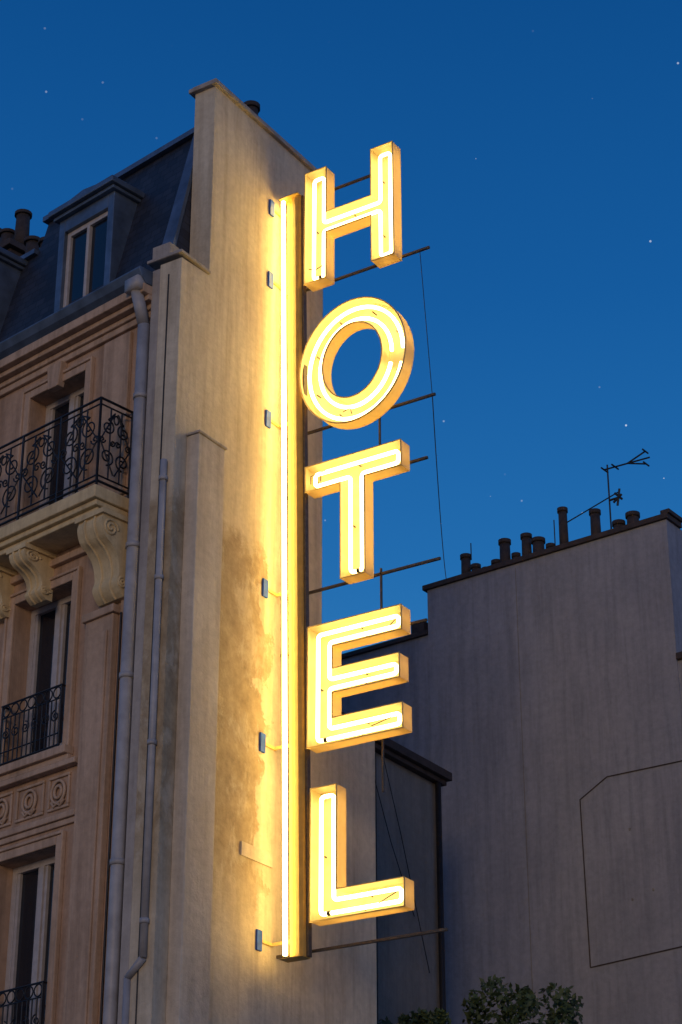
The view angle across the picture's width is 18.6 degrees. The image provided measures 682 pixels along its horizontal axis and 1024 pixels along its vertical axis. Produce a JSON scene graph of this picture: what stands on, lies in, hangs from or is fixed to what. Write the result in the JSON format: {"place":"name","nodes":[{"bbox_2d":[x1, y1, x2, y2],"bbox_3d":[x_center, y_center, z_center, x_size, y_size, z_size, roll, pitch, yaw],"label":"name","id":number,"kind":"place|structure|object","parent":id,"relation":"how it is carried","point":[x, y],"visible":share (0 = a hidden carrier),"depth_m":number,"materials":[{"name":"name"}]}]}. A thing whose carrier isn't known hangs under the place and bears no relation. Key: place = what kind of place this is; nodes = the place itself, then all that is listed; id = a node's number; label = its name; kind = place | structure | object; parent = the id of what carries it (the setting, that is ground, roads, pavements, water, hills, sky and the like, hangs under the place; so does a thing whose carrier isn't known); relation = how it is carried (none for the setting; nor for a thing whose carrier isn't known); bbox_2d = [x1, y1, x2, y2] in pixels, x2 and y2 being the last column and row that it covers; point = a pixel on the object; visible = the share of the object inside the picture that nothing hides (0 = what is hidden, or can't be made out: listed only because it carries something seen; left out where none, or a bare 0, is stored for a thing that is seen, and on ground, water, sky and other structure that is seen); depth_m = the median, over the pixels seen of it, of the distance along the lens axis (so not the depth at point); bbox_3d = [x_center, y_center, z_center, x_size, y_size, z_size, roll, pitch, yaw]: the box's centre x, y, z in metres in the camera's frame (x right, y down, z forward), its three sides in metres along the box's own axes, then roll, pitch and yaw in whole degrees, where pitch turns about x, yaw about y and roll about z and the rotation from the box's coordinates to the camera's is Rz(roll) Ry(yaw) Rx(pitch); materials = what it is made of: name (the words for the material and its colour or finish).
{"place":"outdoors","nodes":[
{"label":"outdoors","id":0,"kind":"place"},
{"bbox_2d":[0,320,149,1023],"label":"facade wall","id":1,"kind":"structure","parent":0,"point":[10,408],"depth_m":27.71,"materials":[{"name":"beige stone"}]},
{"bbox_2d":[0,507,127,622],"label":"balcony consoles","id":2,"kind":"object","parent":1,"relation":"attached to","point":[114,545],"visible":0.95,"depth_m":27.00,"materials":[{"name":"beige stone"}]},
{"bbox_2d":[0,516,124,618],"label":"console scrolls","id":3,"kind":"object","parent":2,"relation":"attached to","point":[44,591],"visible":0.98,"depth_m":26.95,"materials":[{"name":"stone"}]},
{"bbox_2d":[0,484,128,571],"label":"balcony slab","id":4,"kind":"structure","parent":2,"relation":"on","point":[53,528],"depth_m":27.52,"materials":[{"name":"beige stone"}]},
{"bbox_2d":[0,283,151,1023],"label":"facade mouldings","id":5,"kind":"object","parent":1,"relation":"attached to","point":[52,355],"visible":0.91,"depth_m":26.61,"materials":[{"name":"beige stone"}]},
{"bbox_2d":[0,779,65,824],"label":"frieze medallions","id":6,"kind":"object","parent":5,"relation":"attached to","point":[53,803],"visible":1,"depth_m":26.61,"materials":[{"name":"stone"}]},
{"bbox_2d":[0,683,65,1023],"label":"window railing bars","id":7,"kind":"object","parent":5,"relation":"on","point":[21,757],"depth_m":26.79,"materials":[{"name":"black metal"}]},
{"bbox_2d":[0,686,60,1023],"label":"window railing scrolls","id":8,"kind":"object","parent":7,"relation":"attached to","point":[5,733],"depth_m":26.94,"materials":[{"name":"black metal"}]},
{"bbox_2d":[3,387,83,1023],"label":"window frames","id":9,"kind":"structure","parent":5,"relation":"attached to","point":[73,400],"depth_m":27.57,"materials":[{"name":"wood"}]},
{"bbox_2d":[13,396,83,1023],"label":"window glass","id":10,"kind":"object","parent":9,"relation":"in","point":[29,885],"visible":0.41,"depth_m":27.53,"materials":[{"name":"glass"}]},
{"bbox_2d":[0,397,132,525],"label":"balcony railing bars","id":11,"kind":"object","parent":5,"relation":"attached to","point":[95,481],"visible":0.9,"depth_m":27.77,"materials":[{"name":"black metal"}]},
{"bbox_2d":[0,403,131,520],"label":"balcony railing scrolls","id":12,"kind":"object","parent":11,"relation":"attached to","point":[74,427],"visible":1,"depth_m":27.77,"materials":[{"name":"black metal"}]},
{"bbox_2d":[0,266,152,359],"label":"gutter","id":13,"kind":"object","parent":5,"relation":"on","point":[89,302],"visible":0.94,"depth_m":29.21,"materials":[{"name":"metal"}]},
{"bbox_2d":[103,274,149,1023],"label":"rain downpipe","id":14,"kind":"object","parent":5,"relation":"attached to","point":[133,286],"visible":1,"depth_m":26.00,"materials":[{"name":"grey metal"}]},
{"bbox_2d":[0,0,681,653],"label":"sky","id":15,"kind":"structure","parent":0,"point":[539,142],"materials":[{"name":"blue"}]},
{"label":"pavement","id":16,"kind":"structure","parent":0,"visible":0},
{"bbox_2d":[117,269,160,1023],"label":"party wall end","id":17,"kind":"structure","parent":16,"relation":"on","point":[132,787],"depth_m":26.00,"materials":[{"name":"beige paint"}]},
{"bbox_2d":[166,433,224,1023],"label":"wall buttress","id":18,"kind":"structure","parent":16,"relation":"on","point":[189,961],"depth_m":25.53,"materials":[{"name":"beige paint"}]},
{"bbox_2d":[186,429,226,449],"bbox_3d":[-1.778,-0.926,27.490,0.235,0.034,0.625,-16,-30,29],"label":"buttress cap","id":19,"kind":"object","parent":18,"relation":"on","point":[207,437],"visible":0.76,"depth_m":27.34,"materials":[{"name":"beige stone"}]},
{"bbox_2d":[129,86,376,1023],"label":"gable wall","id":20,"kind":"structure","parent":16,"relation":"on","point":[223,376],"depth_m":27.67,"materials":[{"name":"beige paint"}]},
{"bbox_2d":[99,274,169,1023],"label":"wall cables","id":21,"kind":"object","parent":20,"relation":"attached to","point":[110,831],"depth_m":25.54,"materials":[{"name":"metal"}]},
{"bbox_2d":[122,458,167,1023],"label":"vent pipe","id":22,"kind":"object","parent":20,"relation":"attached to","point":[144,920],"visible":1,"depth_m":25.16,"materials":[{"name":"grey metal"}]},
{"bbox_2d":[147,242,210,274],"bbox_3d":[-2.232,-3.466,28.711,0.600,0.268,0.680,-16,-30,29],"label":"party wall cap","id":23,"kind":"object","parent":20,"relation":"attached to","point":[166,253],"visible":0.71,"depth_m":28.50,"materials":[{"name":"beige stone"}]},
{"bbox_2d":[189,78,316,170],"bbox_3d":[-1.208,-5.670,31.421,0.500,0.120,3.000,-16,-30,29],"label":"gable coping","id":24,"kind":"object","parent":20,"relation":"on","point":[247,110],"visible":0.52,"depth_m":30.85,"materials":[{"name":"grey stone"}]},
{"bbox_2d":[240,841,272,867],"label":"plaster repair","id":25,"kind":"structure","parent":20,"relation":"attached to","point":[255,854],"depth_m":26.30,"materials":[{"name":"beige paint"}]},
{"bbox_2d":[256,140,447,962],"bbox_3d":[0.121,0.099,27.896,2.518,11.679,0.465,-16,-30,29],"label":"hotel sign","id":26,"kind":"object","parent":20,"relation":"attached to","point":[323,680],"visible":1,"depth_m":27.91,"materials":[{"name":"yellow metal"}]},
{"bbox_2d":[375,753,439,1023],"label":"courtyard wall","id":27,"kind":"structure","parent":16,"relation":"on","point":[408,982],"depth_m":32.35,"materials":[{"name":"paint"}]},
{"bbox_2d":[375,738,451,786],"bbox_3d":[-1.391,4.127,33.506,4.800,0.220,4.420,-16,-30,29],"label":"roof edge","id":28,"kind":"object","parent":27,"relation":"on","point":[410,760],"visible":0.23,"depth_m":33.16,"materials":[{"name":"grey metal"}]},
{"bbox_2d":[375,751,429,1023],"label":"hanging cables","id":29,"kind":"object","parent":28,"relation":"hanging from","point":[398,867],"visible":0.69,"depth_m":32.15,"materials":[{"name":"metal"}]},
{"bbox_2d":[378,1007,451,1023],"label":"tree","id":30,"kind":"object","parent":16,"relation":"on","point":[424,1016],"visible":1,"depth_m":29.06,"materials":[{"name":"green plant"}]},
{"bbox_2d":[435,782,445,1023],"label":"drain pipe","id":31,"kind":"object","parent":16,"relation":"on","point":[441,940],"visible":1,"depth_m":32.95,"materials":[{"name":"metal"}]},
{"bbox_2d":[342,635,681,760],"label":"side wings","id":32,"kind":"object","parent":16,"relation":"on","point":[413,692],"visible":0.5,"depth_m":38.95},
{"bbox_2d":[342,508,681,660],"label":"coping","id":33,"kind":"object","parent":32,"relation":"on","point":[419,630],"visible":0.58,"depth_m":38.30,"materials":[{"name":"grey concrete"}]},
{"bbox_2d":[432,397,446,582],"bbox_3d":[1.625,-0.119,33.846,0.014,2.312,11.434,-2,-26,3],"label":"overhead cable","id":34,"kind":"object","parent":33,"relation":"attached to","point":[438,485],"visible":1,"depth_m":31.19,"materials":[{"name":"metal"}]},
{"bbox_2d":[470,492,617,559],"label":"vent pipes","id":35,"kind":"object","parent":33,"relation":"on","point":[567,521],"visible":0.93,"depth_m":38.30,"materials":[{"name":"metal"}]},
{"bbox_2d":[460,506,639,573],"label":"chimney pots","id":36,"kind":"object","parent":33,"relation":"on","point":[538,542],"visible":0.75,"depth_m":38.49,"materials":[{"name":"ceramic"}]},
{"bbox_2d":[601,448,649,528],"bbox_3d":[5.220,-0.285,37.728,0.961,1.626,0.240,-18,-32,33],"label":"tv antenna","id":37,"kind":"object","parent":33,"relation":"on","point":[618,497],"visible":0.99,"depth_m":37.90,"materials":[{"name":"metal"}]},
{"bbox_2d":[461,975,583,1023],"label":"tree","id":38,"kind":"object","parent":16,"relation":"on","point":[522,1007],"visible":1,"depth_m":29.97,"materials":[{"name":"green plant"}]},
{"bbox_2d":[427,519,681,1023],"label":"wall","id":39,"kind":"structure","parent":16,"relation":"on","point":[598,634],"depth_m":36.10,"materials":[{"name":"grey paint"}]},
{"bbox_2d":[515,568,533,1021],"bbox_3d":[3.213,6.687,35.560,0.012,12.600,0.006,-18,-32,33],"label":"wall seam","id":40,"kind":"object","parent":39,"relation":"attached to","point":[524,786],"depth_m":36.45,"materials":[{"name":"paint"}]},
{"bbox_2d":[579,760,681,967],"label":"wall outline cable","id":41,"kind":"object","parent":39,"relation":"attached to","point":[584,871],"depth_m":34.88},
{"bbox_3d":[-4.912,6.667,29.178,10.037,17.000,2.100,-22,-34,37],"label":"building body","id":42,"kind":"object","parent":16,"relation":"on","visible":0},
{"bbox_2d":[0,139,191,341],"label":"mansard roof","id":43,"kind":"structure","parent":42,"relation":"on","point":[157,182],"depth_m":30.64,"materials":[{"name":"stone"}]},
{"bbox_2d":[0,238,25,256],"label":"roof chimney stack","id":44,"kind":"object","parent":43,"relation":"on","point":[13,246],"visible":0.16,"depth_m":35.92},
{"bbox_2d":[0,209,44,253],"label":"roof chimney pots","id":45,"kind":"object","parent":44,"relation":"on","point":[21,231],"visible":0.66,"depth_m":36.32,"materials":[{"name":"ceramic"}]},
{"bbox_2d":[0,191,137,331],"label":"dormer walls","id":46,"kind":"structure","parent":43,"relation":"on","point":[120,208],"depth_m":30.44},
{"bbox_2d":[0,175,144,270],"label":"dormer caps","id":47,"kind":"object","parent":46,"relation":"on","point":[82,199],"visible":0.42,"depth_m":30.61,"materials":[{"name":"grey metal"}]},
{"bbox_2d":[63,211,107,307],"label":"dormer window frames","id":48,"kind":"structure","parent":46,"relation":"attached to","point":[88,226],"depth_m":30.47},
{"bbox_2d":[69,219,106,302],"bbox_3d":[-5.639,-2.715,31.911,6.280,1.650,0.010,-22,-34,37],"label":"dormer glass","id":49,"kind":"object","parent":48,"relation":"in","point":[98,250],"visible":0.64,"depth_m":30.37,"materials":[{"name":"glass"}]},
{"bbox_2d":[20,127,193,260],"bbox_3d":[-5.740,-3.820,33.279,10.109,0.740,0.340,-22,-34,37],"label":"roof ridge flashing","id":50,"kind":"object","parent":43,"relation":"attached to","point":[168,147],"visible":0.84,"depth_m":31.04,"materials":[{"name":"metal"}]},
{"bbox_2d":[162,135,193,245],"bbox_3d":[-2.248,-4.391,29.514,0.284,2.900,0.780,-22,-34,37],"label":"zinc flashing","id":51,"kind":"object","parent":43,"relation":"attached to","point":[176,219],"visible":0.5,"depth_m":29.48,"materials":[{"name":"grey metal"}]},
{"bbox_2d":[244,100,259,114],"bbox_3d":[-1.391,-5.766,31.997,0.278,1.200,0.278,-16,-30,29],"label":"gable chimney pot","id":52,"kind":"object","parent":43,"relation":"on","point":[253,105],"visible":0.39,"depth_m":32.13,"materials":[{"name":"ceramic"}]}
]}

